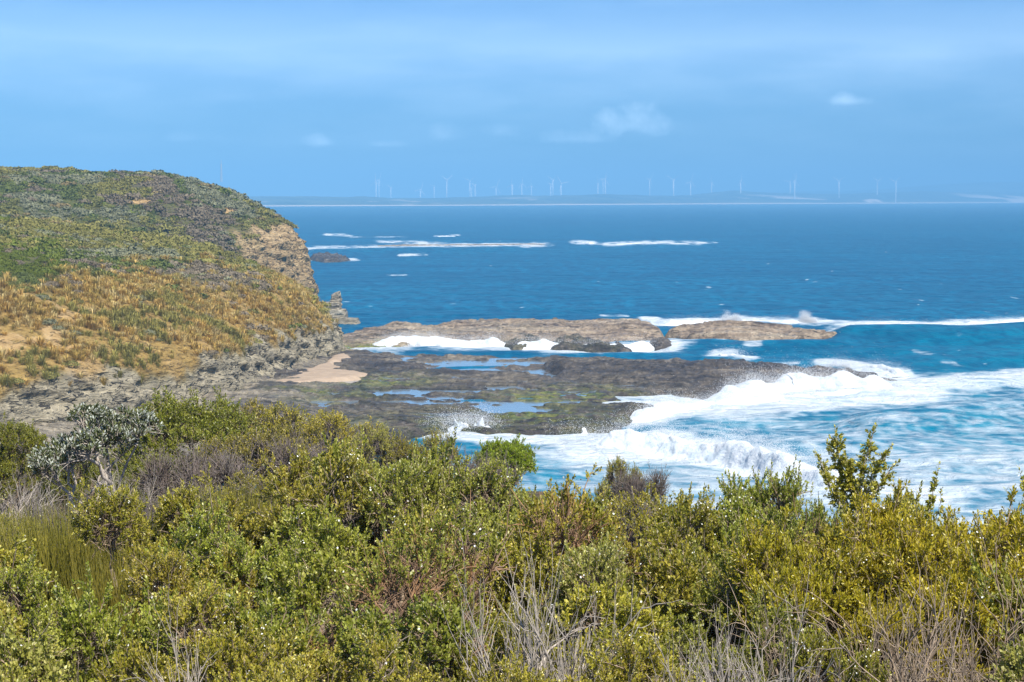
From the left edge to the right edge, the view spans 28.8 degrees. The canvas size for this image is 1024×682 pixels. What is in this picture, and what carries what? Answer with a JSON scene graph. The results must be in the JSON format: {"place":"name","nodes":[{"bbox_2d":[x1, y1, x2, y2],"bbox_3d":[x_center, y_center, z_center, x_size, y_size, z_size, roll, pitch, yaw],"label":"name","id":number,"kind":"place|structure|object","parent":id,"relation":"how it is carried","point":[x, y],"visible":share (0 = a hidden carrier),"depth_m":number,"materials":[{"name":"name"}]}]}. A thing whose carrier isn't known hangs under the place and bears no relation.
{"place":"outdoors","nodes":[
{"label":"outdoors","id":0,"kind":"place"},
{"bbox_2d":[0,173,347,427],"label":"headland","id":1,"kind":"structure","parent":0,"point":[282,248],"depth_m":195.06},
{"bbox_2d":[0,165,333,343],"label":"heath","id":2,"kind":"object","parent":1,"relation":"on","point":[33,231],"visible":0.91,"depth_m":358.06,"materials":[{"name":"green plant"}]},
{"bbox_2d":[0,248,341,377],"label":"dry grass","id":3,"kind":"structure","parent":1,"relation":"on","point":[152,289],"depth_m":204.86,"materials":[{"name":"plant"}]},
{"bbox_2d":[276,353,366,382],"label":"beach","id":4,"kind":"structure","parent":0,"point":[325,372],"depth_m":217.18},
{"bbox_2d":[0,446,785,648],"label":"ground","id":5,"kind":"structure","parent":0,"point":[101,459],"depth_m":42.65,"materials":[{"name":"soil"}]},
{"bbox_2d":[0,594,31,647],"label":"tea tree","id":6,"kind":"object","parent":5,"relation":"on","point":[18,624],"visible":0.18,"depth_m":8.06,"materials":[{"name":"green plant"}]},
{"bbox_2d":[0,410,49,514],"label":"round shrub","id":7,"kind":"object","parent":5,"relation":"on","point":[15,437],"visible":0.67,"depth_m":30.01,"materials":[{"name":"green plant"}]},
{"bbox_2d":[0,527,50,599],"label":"tea tree","id":8,"kind":"object","parent":5,"relation":"on","point":[21,556],"visible":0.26,"depth_m":10.61,"materials":[{"name":"green plant"}]},
{"bbox_2d":[0,508,50,549],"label":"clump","id":9,"kind":"object","parent":5,"relation":"on","point":[7,520],"visible":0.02,"depth_m":14.13,"materials":[{"name":"green plant"}]},
{"bbox_2d":[0,469,69,530],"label":"dead shrub","id":10,"kind":"object","parent":5,"relation":"on","point":[22,499],"visible":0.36,"depth_m":19.13,"materials":[{"name":"grey plant"}]},
{"bbox_2d":[0,628,74,681],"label":"tea tree","id":11,"kind":"object","parent":5,"relation":"on","point":[37,664],"visible":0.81,"depth_m":6.52,"materials":[{"name":"green plant"}]},
{"bbox_2d":[15,493,84,561],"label":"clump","id":12,"kind":"object","parent":5,"relation":"on","point":[49,513],"visible":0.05,"depth_m":18.09,"materials":[{"name":"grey plant"}]},
{"bbox_2d":[0,500,129,679],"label":"rush clump","id":13,"kind":"object","parent":5,"relation":"on","point":[55,552],"visible":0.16,"depth_m":12.43,"materials":[{"name":"green plant"}]},
{"bbox_2d":[28,436,103,520],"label":"round shrub","id":14,"kind":"object","parent":5,"relation":"on","point":[78,471],"visible":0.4,"depth_m":27.03,"materials":[{"name":"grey plant"}]},
{"bbox_2d":[0,546,134,681],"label":"tea tree","id":15,"kind":"object","parent":5,"relation":"on","point":[23,586],"visible":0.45,"depth_m":8.66,"materials":[{"name":"green plant"}]},
{"bbox_2d":[0,599,144,681],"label":"tea tree","id":16,"kind":"object","parent":5,"relation":"on","point":[12,671],"visible":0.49,"depth_m":6.82,"materials":[{"name":"green plant"}]},
{"bbox_2d":[26,401,165,510],"bbox_3d":[-4.691,1.584,22.117,1.552,1.854,1.426,1,4,20],"label":"silver banksia","id":17,"kind":"object","parent":5,"relation":"on","point":[99,431],"visible":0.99,"depth_m":21.91,"materials":[{"name":"grey plant"}]},
{"bbox_2d":[0,489,212,677],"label":"rush clump","id":18,"kind":"object","parent":5,"relation":"on","point":[50,549],"visible":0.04,"depth_m":12.45,"materials":[{"name":"green plant"}]},
{"bbox_2d":[89,448,163,520],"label":"dead shrub","id":19,"kind":"object","parent":5,"relation":"on","point":[99,482],"visible":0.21,"depth_m":21.08,"materials":[{"name":"grey plant"}]},
{"bbox_2d":[42,534,231,680],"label":"rush clump","id":20,"kind":"object","parent":5,"relation":"on","point":[119,591],"visible":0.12,"depth_m":10.56,"materials":[{"name":"green plant"}]},
{"bbox_2d":[65,476,216,610],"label":"tea tree","id":21,"kind":"object","parent":5,"relation":"on","point":[99,524],"visible":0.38,"depth_m":11.51,"materials":[{"name":"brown plant"}]},
{"bbox_2d":[35,561,254,681],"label":"tea tree","id":22,"kind":"object","parent":5,"relation":"on","point":[82,619],"visible":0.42,"depth_m":8.28,"materials":[{"name":"green plant"}]},
{"bbox_2d":[94,449,207,506],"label":"round shrub","id":23,"kind":"object","parent":5,"relation":"on","point":[129,473],"visible":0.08,"depth_m":25.94,"materials":[{"name":"green plant"}]},
{"bbox_2d":[127,482,217,540],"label":"twiggy shrub","id":24,"kind":"object","parent":5,"relation":"on","point":[147,510],"visible":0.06,"depth_m":17.08,"materials":[{"name":"grey plant"}]},
{"bbox_2d":[65,612,288,681],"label":"tea tree","id":25,"kind":"object","parent":5,"relation":"on","point":[228,659],"visible":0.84,"depth_m":6.50,"materials":[{"name":"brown plant"}]},
{"bbox_2d":[95,385,271,491],"bbox_3d":[-5.127,1.736,31.171,3.025,2.092,2.413,-2,4,-24],"label":"round shrub","id":26,"kind":"object","parent":5,"relation":"on","point":[181,419],"visible":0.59,"depth_m":30.80,"materials":[{"name":"green plant"}]},
{"bbox_2d":[125,436,263,506],"bbox_3d":[-3.662,1.800,23.269,1.377,1.394,1.631,4,5,41],"label":"twiggy shrub","id":27,"kind":"object","parent":5,"relation":"on","point":[197,464],"visible":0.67,"depth_m":23.02,"materials":[{"name":"grey plant"}]},
{"bbox_2d":[122,594,285,681],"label":"dead shrub","id":28,"kind":"object","parent":5,"relation":"on","point":[187,673],"visible":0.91,"depth_m":6.35,"materials":[{"name":"grey plant"}]},
{"bbox_2d":[119,539,311,671],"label":"tea tree","id":29,"kind":"object","parent":5,"relation":"on","point":[158,572],"visible":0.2,"depth_m":9.39,"materials":[{"name":"green plant"}]},
{"bbox_2d":[185,467,279,514],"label":"olive shrub","id":30,"kind":"object","parent":5,"relation":"on","point":[241,477],"visible":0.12,"depth_m":20.11,"materials":[{"name":"green plant"}]},
{"bbox_2d":[194,476,280,553],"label":"shrub","id":31,"kind":"object","parent":5,"relation":"on","point":[254,503],"visible":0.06,"depth_m":14.10,"materials":[{"name":"green plant"}]},
{"bbox_2d":[210,395,284,496],"bbox_3d":[-4.378,1.894,33.215,1.876,1.978,1.636,-1,4,-8],"label":"olive shrub","id":32,"kind":"object","parent":5,"relation":"on","point":[258,413],"visible":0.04,"depth_m":32.93,"materials":[{"name":"green plant"}]},
{"bbox_2d":[145,564,358,681],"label":"tea tree","id":33,"kind":"object","parent":5,"relation":"on","point":[193,608],"visible":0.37,"depth_m":7.18,"materials":[{"name":"green plant"}]},
{"bbox_2d":[190,420,314,501],"bbox_3d":[-3.128,1.764,25.235,1.874,1.509,1.628,-1,4,-20],"label":"olive shrub","id":34,"kind":"object","parent":5,"relation":"on","point":[254,441],"visible":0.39,"depth_m":24.89,"materials":[{"name":"green plant"}]},
{"bbox_2d":[144,496,368,636],"bbox_3d":[-1.274,1.576,9.891,1.059,1.610,1.027,1,4,15],"label":"tea tree","id":35,"kind":"object","parent":5,"relation":"on","point":[212,541],"visible":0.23,"depth_m":9.82,"materials":[{"name":"green plant"}]},
{"bbox_2d":[193,432,386,607],"bbox_3d":[-1.116,1.434,11.136,1.152,1.903,1.188,-4,5,-41],"label":"tea tree","id":36,"kind":"object","parent":5,"relation":"on","point":[293,489],"visible":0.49,"depth_m":10.94,"materials":[{"name":"green plant"}]},
{"bbox_2d":[251,401,360,476],"bbox_3d":[-3.412,1.893,32.213,1.644,1.872,1.894,2,4,24],"label":"olive shrub","id":37,"kind":"object","parent":5,"relation":"on","point":[291,417],"visible":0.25,"depth_m":32.22,"materials":[{"name":"green plant"}]},
{"bbox_2d":[264,424,351,474],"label":"twiggy shrub","id":38,"kind":"object","parent":5,"relation":"on","point":[284,455],"visible":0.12,"depth_m":24.14,"materials":[{"name":"grey plant"}]},
{"bbox_2d":[251,495,416,680],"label":"tea tree","id":39,"kind":"object","parent":5,"relation":"on","point":[335,542],"visible":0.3,"depth_m":9.16,"materials":[{"name":"green plant"}]},
{"bbox_2d":[212,620,456,681],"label":"tea tree","id":40,"kind":"object","parent":5,"relation":"on","point":[379,663],"visible":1,"depth_m":6.13,"materials":[{"name":"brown plant"}]},
{"bbox_2d":[300,407,384,458],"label":"olive shrub","id":41,"kind":"object","parent":5,"relation":"on","point":[321,424],"visible":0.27,"depth_m":30.16,"materials":[{"name":"green plant"}]},
{"bbox_2d":[215,568,487,681],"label":"tea tree","id":42,"kind":"object","parent":5,"relation":"on","point":[429,653],"visible":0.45,"depth_m":6.85,"materials":[{"name":"green plant"}]},
{"bbox_2d":[349,420,401,485],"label":"olive shrub","id":43,"kind":"object","parent":5,"relation":"on","point":[373,448],"visible":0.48,"depth_m":26.95,"materials":[{"name":"green plant"}]},
{"bbox_2d":[304,426,470,609],"bbox_3d":[-0.799,1.432,11.682,1.188,1.919,1.108,-1,4,-17],"label":"tea tree","id":44,"kind":"object","parent":5,"relation":"on","point":[318,461],"visible":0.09,"depth_m":11.67,"materials":[{"name":"green plant"}]},
{"bbox_2d":[291,480,515,679],"bbox_3d":[-0.399,1.506,8.456,0.963,1.757,0.940,3,5,38],"label":"tea tree","id":45,"kind":"object","parent":5,"relation":"on","point":[421,574],"visible":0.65,"depth_m":8.31,"materials":[{"name":"green plant"}]},
{"bbox_2d":[389,428,461,469],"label":"olive shrub","id":46,"kind":"object","parent":5,"relation":"on","point":[403,450],"visible":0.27,"depth_m":27.02,"materials":[{"name":"green plant"}]},
{"bbox_2d":[351,448,501,611],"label":"tea tree","id":47,"kind":"object","parent":5,"relation":"on","point":[408,482],"visible":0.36,"depth_m":10.75,"materials":[{"name":"green plant"}]},
{"bbox_2d":[359,489,575,672],"bbox_3d":[-0.159,1.521,9.350,0.979,1.682,1.043,-3,5,-40],"label":"tea tree","id":48,"kind":"object","parent":5,"relation":"on","point":[520,562],"visible":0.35,"depth_m":9.21,"materials":[{"name":"green plant"}]},
{"bbox_2d":[369,596,568,681],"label":"tea tree","id":49,"kind":"object","parent":5,"relation":"on","point":[454,663],"visible":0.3,"depth_m":6.91,"materials":[{"name":"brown plant"}]},
{"bbox_2d":[436,444,526,516],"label":"twiggy shrub","id":50,"kind":"object","parent":5,"relation":"on","point":[499,470],"visible":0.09,"depth_m":23.16,"materials":[{"name":"grey plant"}]},
{"bbox_2d":[472,433,539,476],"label":"cushion shrub","id":51,"kind":"object","parent":5,"relation":"on","point":[522,454],"visible":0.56,"depth_m":36.08,"materials":[{"name":"green plant"}]},
{"bbox_2d":[442,444,608,659],"bbox_3d":[0.030,1.473,10.649,1.015,1.797,1.082,3,5,39],"label":"tea tree","id":52,"kind":"object","parent":5,"relation":"on","point":[481,485],"visible":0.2,"depth_m":10.74,"materials":[{"name":"green plant"}]},
{"bbox_2d":[488,528,631,681],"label":"dead shrub","id":53,"kind":"object","parent":5,"relation":"on","point":[569,668],"visible":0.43,"depth_m":6.53,"materials":[{"name":"grey plant"}]},
{"bbox_2d":[440,528,680,681],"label":"dead shrub","id":54,"kind":"object","parent":5,"relation":"on","point":[532,654],"visible":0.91,"depth_m":6.32,"materials":[{"name":"grey plant"}]},
{"bbox_2d":[477,462,645,677],"bbox_3d":[0.269,1.463,9.349,0.984,1.738,1.020,3,5,35],"label":"tea tree","id":55,"kind":"object","parent":5,"relation":"on","point":[564,514],"visible":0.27,"depth_m":9.36,"materials":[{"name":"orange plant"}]},
{"bbox_2d":[459,625,694,681],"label":"tea tree","id":56,"kind":"object","parent":5,"relation":"on","point":[626,657],"visible":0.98,"depth_m":5.99,"materials":[{"name":"green plant"}]},
{"bbox_2d":[594,455,643,503],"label":"olive shrub","id":57,"kind":"object","parent":5,"relation":"on","point":[610,475],"visible":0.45,"depth_m":16.60,"materials":[{"name":"green plant"}]},
{"bbox_2d":[527,527,711,654],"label":"tea tree","id":58,"kind":"object","parent":5,"relation":"on","point":[592,565],"visible":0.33,"depth_m":8.40,"materials":[{"name":"green plant"}]},
{"bbox_2d":[571,478,667,581],"bbox_3d":[0.845,1.613,14.668,1.087,1.204,0.944,-4,6,-42],"label":"olive shrub","id":59,"kind":"object","parent":5,"relation":"on","point":[628,513],"visible":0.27,"depth_m":14.44,"materials":[{"name":"green plant"}]},
{"bbox_2d":[529,479,713,646],"bbox_3d":[0.569,1.491,10.139,0.994,1.614,0.928,1,4,17],"label":"tea tree","id":60,"kind":"object","parent":5,"relation":"on","point":[599,504],"visible":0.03,"depth_m":10.00,"materials":[{"name":"green plant"}]},
{"bbox_2d":[550,572,704,681],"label":"tea tree","id":61,"kind":"object","parent":5,"relation":"on","point":[602,602],"visible":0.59,"depth_m":6.92,"materials":[{"name":"green plant"}]},
{"bbox_2d":[606,459,670,539],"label":"twiggy shrub","id":62,"kind":"object","parent":5,"relation":"on","point":[639,486],"visible":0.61,"depth_m":16.10,"materials":[{"name":"grey plant"}]},
{"bbox_2d":[593,481,732,592],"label":"tea tree","id":63,"kind":"object","parent":5,"relation":"on","point":[701,522],"visible":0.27,"depth_m":9.63,"materials":[{"name":"green plant"}]},
{"bbox_2d":[599,534,759,678],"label":"tea tree","id":64,"kind":"object","parent":5,"relation":"on","point":[699,604],"visible":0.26,"depth_m":8.29,"materials":[{"name":"green plant"}]},
{"bbox_2d":[642,467,775,600],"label":"tea tree","id":65,"kind":"object","parent":5,"relation":"on","point":[730,493],"visible":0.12,"depth_m":9.70,"materials":[{"name":"green plant"}]},
{"bbox_2d":[609,584,818,681],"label":"tea tree","id":66,"kind":"object","parent":5,"relation":"on","point":[693,636],"visible":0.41,"depth_m":7.01,"materials":[{"name":"green plant"}]},
{"bbox_2d":[645,588,822,681],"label":"dead shrub","id":67,"kind":"object","parent":5,"relation":"on","point":[708,675],"visible":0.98,"depth_m":5.77,"materials":[{"name":"grey plant"}]},
{"bbox_2d":[626,515,856,681],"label":"tea tree","id":68,"kind":"object","parent":5,"relation":"on","point":[684,574],"visible":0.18,"depth_m":8.47,"materials":[{"name":"green plant"}]},
{"bbox_2d":[667,568,841,681],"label":"dead shrub","id":69,"kind":"object","parent":5,"relation":"on","point":[795,654],"visible":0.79,"depth_m":5.94,"materials":[{"name":"grey plant"}]},
{"bbox_2d":[709,454,830,642],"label":"tea tree","id":70,"kind":"object","parent":5,"relation":"on","point":[782,495],"visible":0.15,"depth_m":9.51,"materials":[{"name":"green plant"}]},
{"bbox_2d":[715,506,914,679],"bbox_3d":[1.259,1.496,8.069,0.835,1.642,0.809,-1,4,-9],"label":"yellow shrub","id":71,"kind":"object","parent":5,"relation":"on","point":[784,569],"visible":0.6,"depth_m":7.91,"materials":[{"name":"brown plant"}]},
{"bbox_2d":[787,491,884,558],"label":"tea tree","id":72,"kind":"object","parent":5,"relation":"on","point":[811,526],"visible":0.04,"depth_m":9.04,"materials":[{"name":"green plant"}]},
{"bbox_2d":[780,612,891,681],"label":"tea tree","id":73,"kind":"object","parent":5,"relation":"on","point":[806,652],"visible":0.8,"depth_m":6.64,"materials":[{"name":"green plant"}]},
{"bbox_2d":[713,556,995,681],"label":"bare shrub","id":74,"kind":"object","parent":5,"relation":"on","point":[929,642],"visible":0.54,"depth_m":6.78,"materials":[{"name":"grey plant"}]},
{"bbox_2d":[813,422,900,520],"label":"sapling","id":75,"kind":"object","parent":5,"relation":"on","point":[858,483],"visible":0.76,"depth_m":9.05,"materials":[{"name":"green plant"}]},
{"bbox_2d":[797,503,974,676],"bbox_3d":[1.579,1.471,8.253,0.863,1.693,0.878,0,4,1],"label":"yellow shrub","id":76,"kind":"object","parent":5,"relation":"on","point":[850,551],"visible":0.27,"depth_m":7.90,"materials":[{"name":"brown plant"}]},
{"bbox_2d":[783,580,1023,681],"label":"bare shrub","id":77,"kind":"object","parent":5,"relation":"on","point":[923,668],"visible":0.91,"depth_m":6.31,"materials":[{"name":"grey plant"}]},
{"bbox_2d":[805,531,1023,681],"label":"bare shrub","id":78,"kind":"object","parent":5,"relation":"on","point":[967,663],"visible":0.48,"depth_m":6.92,"materials":[{"name":"grey plant"}]},
{"bbox_2d":[840,480,994,669],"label":"tea tree","id":79,"kind":"object","parent":5,"relation":"on","point":[912,499],"visible":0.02,"depth_m":8.93,"materials":[{"name":"green plant"}]},
{"bbox_2d":[825,522,1023,681],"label":"yellow shrub","id":80,"kind":"object","parent":5,"relation":"on","point":[864,619],"visible":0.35,"depth_m":7.39,"materials":[{"name":"brown plant"}]},
{"bbox_2d":[827,477,1023,663],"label":"yellow shrub","id":81,"kind":"object","parent":5,"relation":"on","point":[883,519],"visible":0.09,"depth_m":8.38,"materials":[{"name":"brown plant"}]},
{"bbox_2d":[924,461,944,528],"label":"sapling","id":82,"kind":"object","parent":5,"relation":"on","point":[932,500],"visible":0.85,"depth_m":8.62,"materials":[{"name":"green plant"}]},
{"bbox_2d":[865,504,1023,681],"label":"yellow shrub","id":83,"kind":"object","parent":5,"relation":"on","point":[930,545],"visible":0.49,"depth_m":7.73,"materials":[{"name":"brown plant"}]},
{"bbox_2d":[916,475,1023,676],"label":"yellow shrub","id":84,"kind":"object","parent":5,"relation":"on","point":[1012,527],"visible":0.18,"depth_m":7.91,"materials":[{"name":"brown plant"}]},
{"bbox_2d":[946,536,1023,680],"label":"tea tree","id":85,"kind":"object","parent":5,"relation":"on","point":[1006,581],"visible":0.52,"depth_m":7.39,"materials":[{"name":"green plant"}]},
{"bbox_2d":[984,636,1023,681],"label":"tea tree","id":86,"kind":"object","parent":5,"relation":"on","point":[1012,668],"visible":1,"depth_m":6.10,"materials":[{"name":"green plant"}]},
{"bbox_2d":[0,349,896,460],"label":"rock platform","id":87,"kind":"object","parent":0,"point":[606,375],"visible":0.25,"depth_m":204.00,"materials":[{"name":"stone"}]},
{"bbox_2d":[306,357,633,418],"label":"tide pool water","id":88,"kind":"structure","parent":87,"relation":"on","point":[514,406],"depth_m":200.83,"materials":[{"name":"blue liquid"}]},
{"bbox_2d":[0,0,1023,197],"label":"sky","id":89,"kind":"structure","parent":0,"point":[321,98],"materials":[{"name":"blue"}]},
{"bbox_2d":[223,203,1023,532],"bbox_3d":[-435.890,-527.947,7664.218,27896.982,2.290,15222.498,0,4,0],"label":"sea","id":90,"kind":"structure","parent":0,"point":[955,403],"depth_m":399.16,"materials":[{"name":"liquid"}]},
{"bbox_2d":[310,252,350,262],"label":"reef rock","id":91,"kind":"object","parent":90,"relation":"in","point":[326,257],"visible":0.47,"depth_m":638.92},
{"bbox_2d":[373,324,506,347],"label":"breaking wave","id":92,"kind":"object","parent":90,"relation":"on","point":[447,341],"visible":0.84,"depth_m":272.77,"materials":[{"name":"white liquid"}]},
{"bbox_2d":[413,397,507,432],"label":"breaking wave","id":93,"kind":"object","parent":90,"relation":"on","point":[462,425],"visible":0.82,"depth_m":168.05,"materials":[{"name":"white liquid"}]},
{"bbox_2d":[342,317,663,350],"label":"rock shelf","id":94,"kind":"object","parent":90,"relation":"in","point":[603,329],"visible":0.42,"depth_m":289.08,"materials":[{"name":"stone"}]},
{"bbox_2d":[326,291,360,323],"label":"rock stack","id":95,"kind":"object","parent":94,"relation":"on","point":[337,310],"visible":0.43,"depth_m":316.73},
{"bbox_2d":[504,333,539,349],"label":"sea rock","id":96,"kind":"object","parent":90,"relation":"in","point":[515,346],"visible":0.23,"depth_m":270.07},
{"bbox_2d":[509,330,658,351],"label":"breaking wave","id":97,"kind":"object","parent":90,"relation":"on","point":[546,344],"visible":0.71,"depth_m":265.74,"materials":[{"name":"white liquid"}]},
{"bbox_2d":[550,333,626,352],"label":"sea rock","id":98,"kind":"object","parent":90,"relation":"in","point":[593,346],"visible":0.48,"depth_m":262.73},
{"bbox_2d":[626,375,805,422],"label":"breaking wave","id":99,"kind":"object","parent":90,"relation":"on","point":[665,409],"visible":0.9,"depth_m":188.42,"materials":[{"name":"white liquid"}]},
{"bbox_2d":[569,408,893,490],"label":"breaking wave","id":100,"kind":"object","parent":90,"relation":"on","point":[741,458],"visible":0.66,"depth_m":152.03,"materials":[{"name":"white liquid"}]},
{"bbox_2d":[657,313,811,325],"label":"breaking wave","id":101,"kind":"object","parent":90,"relation":"on","point":[679,322],"visible":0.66,"depth_m":319.27,"materials":[{"name":"white liquid"}]},
{"bbox_2d":[664,320,836,340],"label":"rock islet","id":102,"kind":"object","parent":90,"relation":"in","point":[740,330],"visible":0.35,"depth_m":287.18,"materials":[{"name":"stone"}]},
{"bbox_2d":[707,367,878,400],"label":"breaking wave","id":103,"kind":"object","parent":90,"relation":"on","point":[840,392],"visible":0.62,"depth_m":199.10,"materials":[{"name":"white liquid"}]},
{"bbox_2d":[695,348,904,401],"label":"breaking wave","id":104,"kind":"object","parent":90,"relation":"on","point":[800,381],"visible":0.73,"depth_m":203.49,"materials":[{"name":"white liquid"}]},
{"bbox_2d":[818,355,908,376],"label":"breaking wave","id":105,"kind":"object","parent":90,"relation":"on","point":[899,372],"visible":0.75,"depth_m":230.51,"materials":[{"name":"white liquid"}]},
{"bbox_2d":[247,190,1023,205],"bbox_3d":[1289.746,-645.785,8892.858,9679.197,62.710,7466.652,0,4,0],"label":"shore","id":106,"kind":"structure","parent":0,"point":[735,197],"depth_m":7595.03,"materials":[{"name":"blue"}]},
{"bbox_2d":[645,182,1023,195],"bbox_3d":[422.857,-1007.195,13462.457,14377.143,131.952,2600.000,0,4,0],"label":"hills","id":107,"kind":"structure","parent":0,"point":[1008,187],"depth_m":12867.20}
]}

